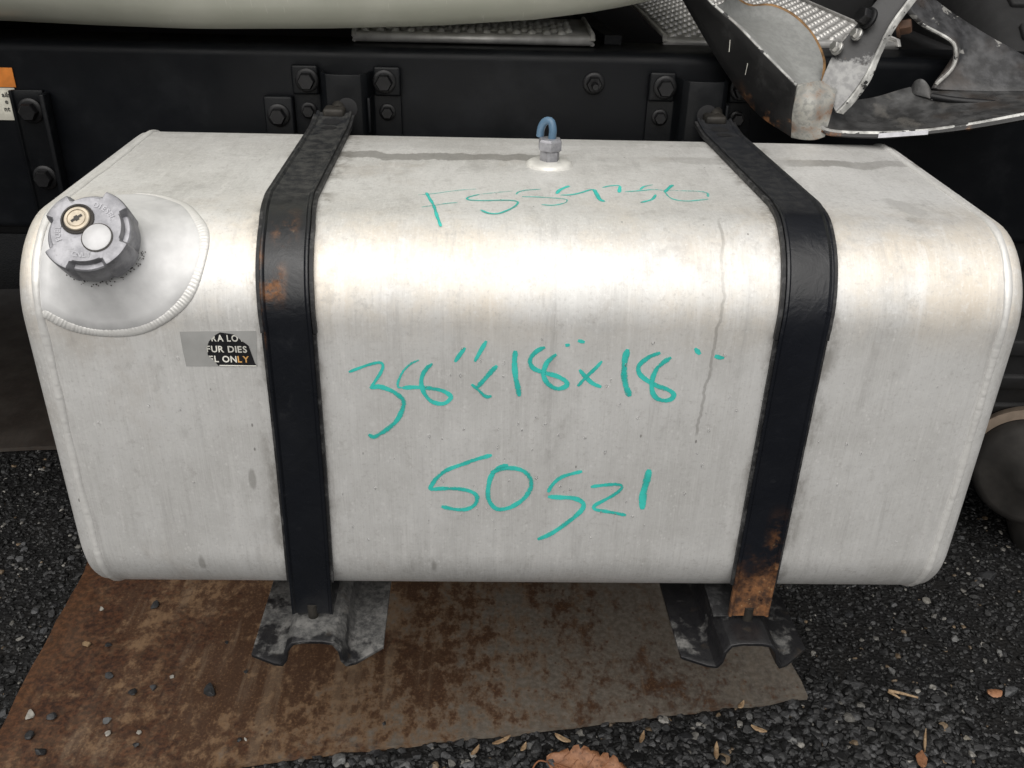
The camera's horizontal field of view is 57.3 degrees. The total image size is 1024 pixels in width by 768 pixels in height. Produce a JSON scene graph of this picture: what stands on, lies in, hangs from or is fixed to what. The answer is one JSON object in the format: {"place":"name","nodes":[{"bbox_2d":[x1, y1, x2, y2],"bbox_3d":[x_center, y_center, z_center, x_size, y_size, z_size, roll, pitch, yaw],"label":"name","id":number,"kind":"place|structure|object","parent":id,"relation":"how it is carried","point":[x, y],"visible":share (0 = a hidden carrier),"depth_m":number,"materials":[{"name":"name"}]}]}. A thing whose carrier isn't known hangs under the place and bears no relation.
{"place":"outdoors","nodes":[
{"label":"outdoors","id":0,"kind":"place"},
{"bbox_2d":[0,234,1023,767],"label":"ground","id":1,"kind":"structure","parent":0,"point":[944,644],"depth_m":1.52,"materials":[{"name":"grey gravel"}]},
{"bbox_2d":[0,289,56,451],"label":"rusty sheet","id":2,"kind":"object","parent":1,"relation":"on","point":[25,424],"visible":0.06,"depth_m":2.23,"materials":[{"name":"brown metal"}]},
{"bbox_2d":[0,561,807,767],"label":"rusty sheet","id":3,"kind":"object","parent":1,"relation":"on","point":[454,661],"visible":0.41,"depth_m":1.47,"materials":[{"name":"metal"}]},
{"bbox_2d":[24,730,33,739],"bbox_3d":[-0.698,0.508,1.353,0.014,0.006,0.014,14,31,21],"label":"loose stone","id":4,"kind":"object","parent":3,"relation":"on","point":[29,735],"visible":1,"depth_m":1.35,"materials":[{"name":"grey stone"}]},
{"bbox_2d":[25,709,34,718],"bbox_3d":[-0.712,0.489,1.386,0.013,0.007,0.019,14,23,-7],"label":"loose stone","id":5,"kind":"object","parent":3,"relation":"on","point":[30,714],"visible":1,"depth_m":1.38,"materials":[{"name":"white stone"}]},
{"bbox_2d":[35,748,46,754],"bbox_3d":[-0.668,0.521,1.327,0.014,0.010,0.014,-11,31,-21],"label":"loose stone","id":6,"kind":"object","parent":3,"relation":"on","point":[40,751],"visible":1,"depth_m":1.32,"materials":[{"name":"grey stone"}]},
{"bbox_2d":[46,712,56,719],"bbox_3d":[-0.680,0.491,1.383,0.013,0.009,0.015,38,39,25],"label":"loose stone","id":7,"kind":"object","parent":3,"relation":"on","point":[52,716],"visible":1,"depth_m":1.38,"materials":[{"name":"grey stone"}]},
{"bbox_2d":[82,641,90,646],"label":"loose stone","id":8,"kind":"object","parent":3,"relation":"on","point":[86,643],"visible":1,"depth_m":1.51,"materials":[{"name":"beige stone"}]},
{"bbox_2d":[103,717,111,723],"bbox_3d":[-0.597,0.495,1.380,0.010,0.006,0.012,12,31,18],"label":"loose stone","id":9,"kind":"object","parent":3,"relation":"on","point":[106,720],"visible":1,"depth_m":1.38,"materials":[{"name":"grey stone"}]},
{"bbox_2d":[105,672,113,678],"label":"loose stone","id":10,"kind":"object","parent":3,"relation":"on","point":[109,675],"visible":1,"depth_m":1.45,"materials":[{"name":"grey stone"}]},
{"bbox_2d":[128,688,136,695],"bbox_3d":[-0.578,0.470,1.427,0.013,0.005,0.018,-23,23,-37],"label":"loose stone","id":11,"kind":"object","parent":3,"relation":"on","point":[133,691],"visible":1,"depth_m":1.43,"materials":[{"name":"grey stone"}]},
{"bbox_2d":[151,600,158,608],"bbox_3d":[-0.608,0.376,1.596,0.013,0.005,0.018,-6,38,2],"label":"loose stone","id":12,"kind":"object","parent":3,"relation":"on","point":[155,603],"visible":1,"depth_m":1.59,"materials":[{"name":"grey stone"}]},
{"bbox_2d":[204,683,214,696],"bbox_3d":[-0.464,0.468,1.433,0.017,0.009,0.025,-9,46,-22],"label":"loose stone","id":13,"kind":"object","parent":3,"relation":"on","point":[209,690],"visible":1,"depth_m":1.43,"materials":[{"name":"grey stone"}]},
{"bbox_2d":[738,700,743,707],"bbox_3d":[0.351,0.491,1.436,0.013,0.004,0.015,1,29,-1],"label":"wood chip","id":14,"kind":"object","parent":3,"relation":"on","point":[741,705],"visible":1,"depth_m":1.44,"materials":[{"name":"beige wood"}]},
{"bbox_2d":[471,745,478,754],"bbox_3d":[-0.053,0.528,1.350,0.013,0.004,0.017,1,29,-1],"label":"wood chip","id":15,"kind":"object","parent":1,"relation":"on","point":[475,751],"visible":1,"depth_m":1.35,"materials":[{"name":"beige wood"}]},
{"bbox_2d":[492,735,510,743],"bbox_3d":[-0.015,0.519,1.367,0.030,0.004,0.007,-14,32,-26],"label":"wood chip","id":16,"kind":"object","parent":1,"relation":"on","point":[506,738],"visible":1,"depth_m":1.37,"materials":[{"name":"beige wood"}]},
{"bbox_2d":[0,0,1023,414],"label":"truck underbody","id":17,"kind":"object","parent":1,"relation":"on","point":[1000,20],"visible":0.05,"depth_m":1.77,"materials":[{"name":"metal"}]},
{"bbox_2d":[0,29,1023,243],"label":"frame rail","id":18,"kind":"object","parent":17,"relation":"attached to","point":[111,93],"visible":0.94,"depth_m":1.29,"materials":[{"name":"black metal"}]},
{"bbox_2d":[0,67,15,119],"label":"warning label","id":19,"kind":"object","parent":18,"relation":"attached to","point":[7,79],"visible":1,"depth_m":1.28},
{"bbox_2d":[8,89,68,214],"bbox_3d":[-0.658,-0.310,1.314,0.052,0.197,0.021,1,29,-1],"label":"angle bracket","id":20,"kind":"object","parent":18,"relation":"attached to","point":[32,110],"visible":0.77,"depth_m":1.30,"materials":[{"name":"black metal"}]},
{"bbox_2d":[263,95,296,133],"bbox_3d":[-0.320,-0.337,1.301,0.040,0.122,0.027,1,29,-1],"label":"bolt plate","id":21,"kind":"object","parent":18,"relation":"attached to","point":[279,110],"visible":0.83,"depth_m":1.28,"materials":[{"name":"black paint"}]},
{"bbox_2d":[0,0,651,28],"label":"fairing","id":22,"kind":"object","parent":18,"relation":"on","point":[252,14],"visible":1,"depth_m":1.19,"materials":[{"name":"paint"}]},
{"bbox_2d":[251,64,402,665],"bbox_3d":[-0.224,-0.054,1.166,0.153,0.564,0.541,1,29,-1],"label":"mounting bracket","id":23,"kind":"object","parent":18,"relation":"attached to","point":[351,629],"visible":0.37,"depth_m":1.16,"materials":[{"name":"metal"}]},
{"bbox_2d":[20,117,1022,585],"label":"fuel tank","id":24,"kind":"object","parent":23,"relation":"on","point":[544,359],"visible":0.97,"depth_m":0.96,"materials":[{"name":"metal"}]},
{"bbox_2d":[255,101,354,618],"bbox_3d":[-0.235,-0.056,1.175,0.062,0.500,0.486,0,29,-3],"label":"tank strap","id":25,"kind":"object","parent":24,"relation":"attached to","point":[284,274],"visible":1,"depth_m":0.96,"materials":[{"name":"metal"}]},
{"bbox_2d":[351,17,594,46],"bbox_3d":[-0.054,-0.517,1.361,0.336,0.018,0.170,1,29,-1],"label":"deck plate","id":26,"kind":"object","parent":18,"relation":"on","point":[565,32],"visible":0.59,"depth_m":1.30,"materials":[{"name":"silver metal"}]},
{"bbox_2d":[643,72,804,668],"bbox_3d":[0.267,-0.048,1.179,0.164,0.564,0.541,1,29,-1],"label":"mounting bracket","id":27,"kind":"object","parent":18,"relation":"attached to","point":[708,631],"visible":0.36,"depth_m":1.16,"materials":[{"name":"metal"}]},
{"bbox_2d":[694,107,837,621],"bbox_3d":[0.279,-0.050,1.189,0.072,0.500,0.486,1,29,-1],"label":"tank strap","id":28,"kind":"object","parent":27,"relation":"on","point":[808,288],"visible":1,"depth_m":0.97,"materials":[{"name":"metal"}]},
{"bbox_2d":[631,0,900,49],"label":"deck plate","id":29,"kind":"object","parent":18,"relation":"on","point":[671,22],"visible":0.45,"depth_m":1.49,"materials":[{"name":"silver metal"}]},
{"bbox_2d":[683,0,1023,139],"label":"bent bumper bracket","id":30,"kind":"object","parent":18,"relation":"attached to","point":[770,58],"visible":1,"depth_m":1.22,"materials":[{"name":"silver metal"}]},
{"bbox_2d":[520,742,526,750],"bbox_3d":[0.017,0.525,1.357,0.010,0.004,0.014,1,29,-1],"label":"wood chip","id":31,"kind":"object","parent":1,"relation":"on","point":[523,746],"visible":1,"depth_m":1.36,"materials":[{"name":"beige wood"}]},
{"bbox_2d":[555,733,570,741],"bbox_3d":[0.074,0.518,1.373,0.026,0.004,0.008,17,33,26],"label":"wood chip","id":32,"kind":"object","parent":1,"relation":"on","point":[561,738],"visible":1,"depth_m":1.37,"materials":[{"name":"beige wood"}]},
{"bbox_2d":[532,744,626,767],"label":"dry leaf","id":33,"kind":"object","parent":1,"relation":"on","point":[575,756],"visible":1,"depth_m":1.33,"materials":[{"name":"brown plant"}]},
{"bbox_2d":[639,731,644,742],"bbox_3d":[0.191,0.519,1.377,0.010,0.004,0.021,1,29,-1],"label":"wood chip","id":34,"kind":"object","parent":1,"relation":"on","point":[642,737],"visible":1,"depth_m":1.38,"materials":[{"name":"beige wood"}]},
{"bbox_2d":[714,741,718,758],"bbox_3d":[0.297,0.532,1.359,0.010,0.004,0.030,1,29,-1],"label":"wood chip","id":35,"kind":"object","parent":1,"relation":"on","point":[716,750],"visible":1,"depth_m":1.36,"materials":[{"name":"beige wood"}]},
{"bbox_2d":[751,724,766,732],"bbox_3d":[0.368,0.513,1.396,0.024,0.004,0.008,15,32,23],"label":"wood chip","id":36,"kind":"object","parent":1,"relation":"on","point":[754,727],"visible":1,"depth_m":1.40,"materials":[{"name":"beige wood"}]},
{"bbox_2d":[888,689,917,698],"bbox_3d":[0.608,0.485,1.457,0.045,0.006,0.012,10,30,15],"label":"twig","id":37,"kind":"object","parent":1,"relation":"on","point":[891,692],"visible":1,"depth_m":1.46,"materials":[{"name":"brown wood"}]},
{"bbox_2d":[916,750,927,767],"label":"leaf scrap","id":38,"kind":"object","parent":1,"relation":"on","point":[921,758],"visible":1,"depth_m":1.35,"materials":[{"name":"brown plant"}]},
{"bbox_2d":[923,729,926,751],"bbox_3d":[0.610,0.527,1.384,0.005,0.004,0.046,13,31,19],"label":"dry stalk","id":39,"kind":"object","parent":1,"relation":"on","point":[925,740],"visible":1,"depth_m":1.38,"materials":[{"name":"beige plant"}]},
{"bbox_2d":[987,689,1002,697],"bbox_3d":[0.757,0.483,1.469,0.024,0.004,0.018,1,29,-1],"label":"leaf scrap","id":40,"kind":"object","parent":1,"relation":"on","point":[996,693],"visible":1,"depth_m":1.47,"materials":[{"name":"orange plant"}]},
{"bbox_2d":[971,406,1023,552],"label":"exhaust can","id":41,"kind":"object","parent":1,"relation":"on","point":[997,477],"visible":0.73,"depth_m":1.71,"materials":[{"name":"metal"}]}
]}

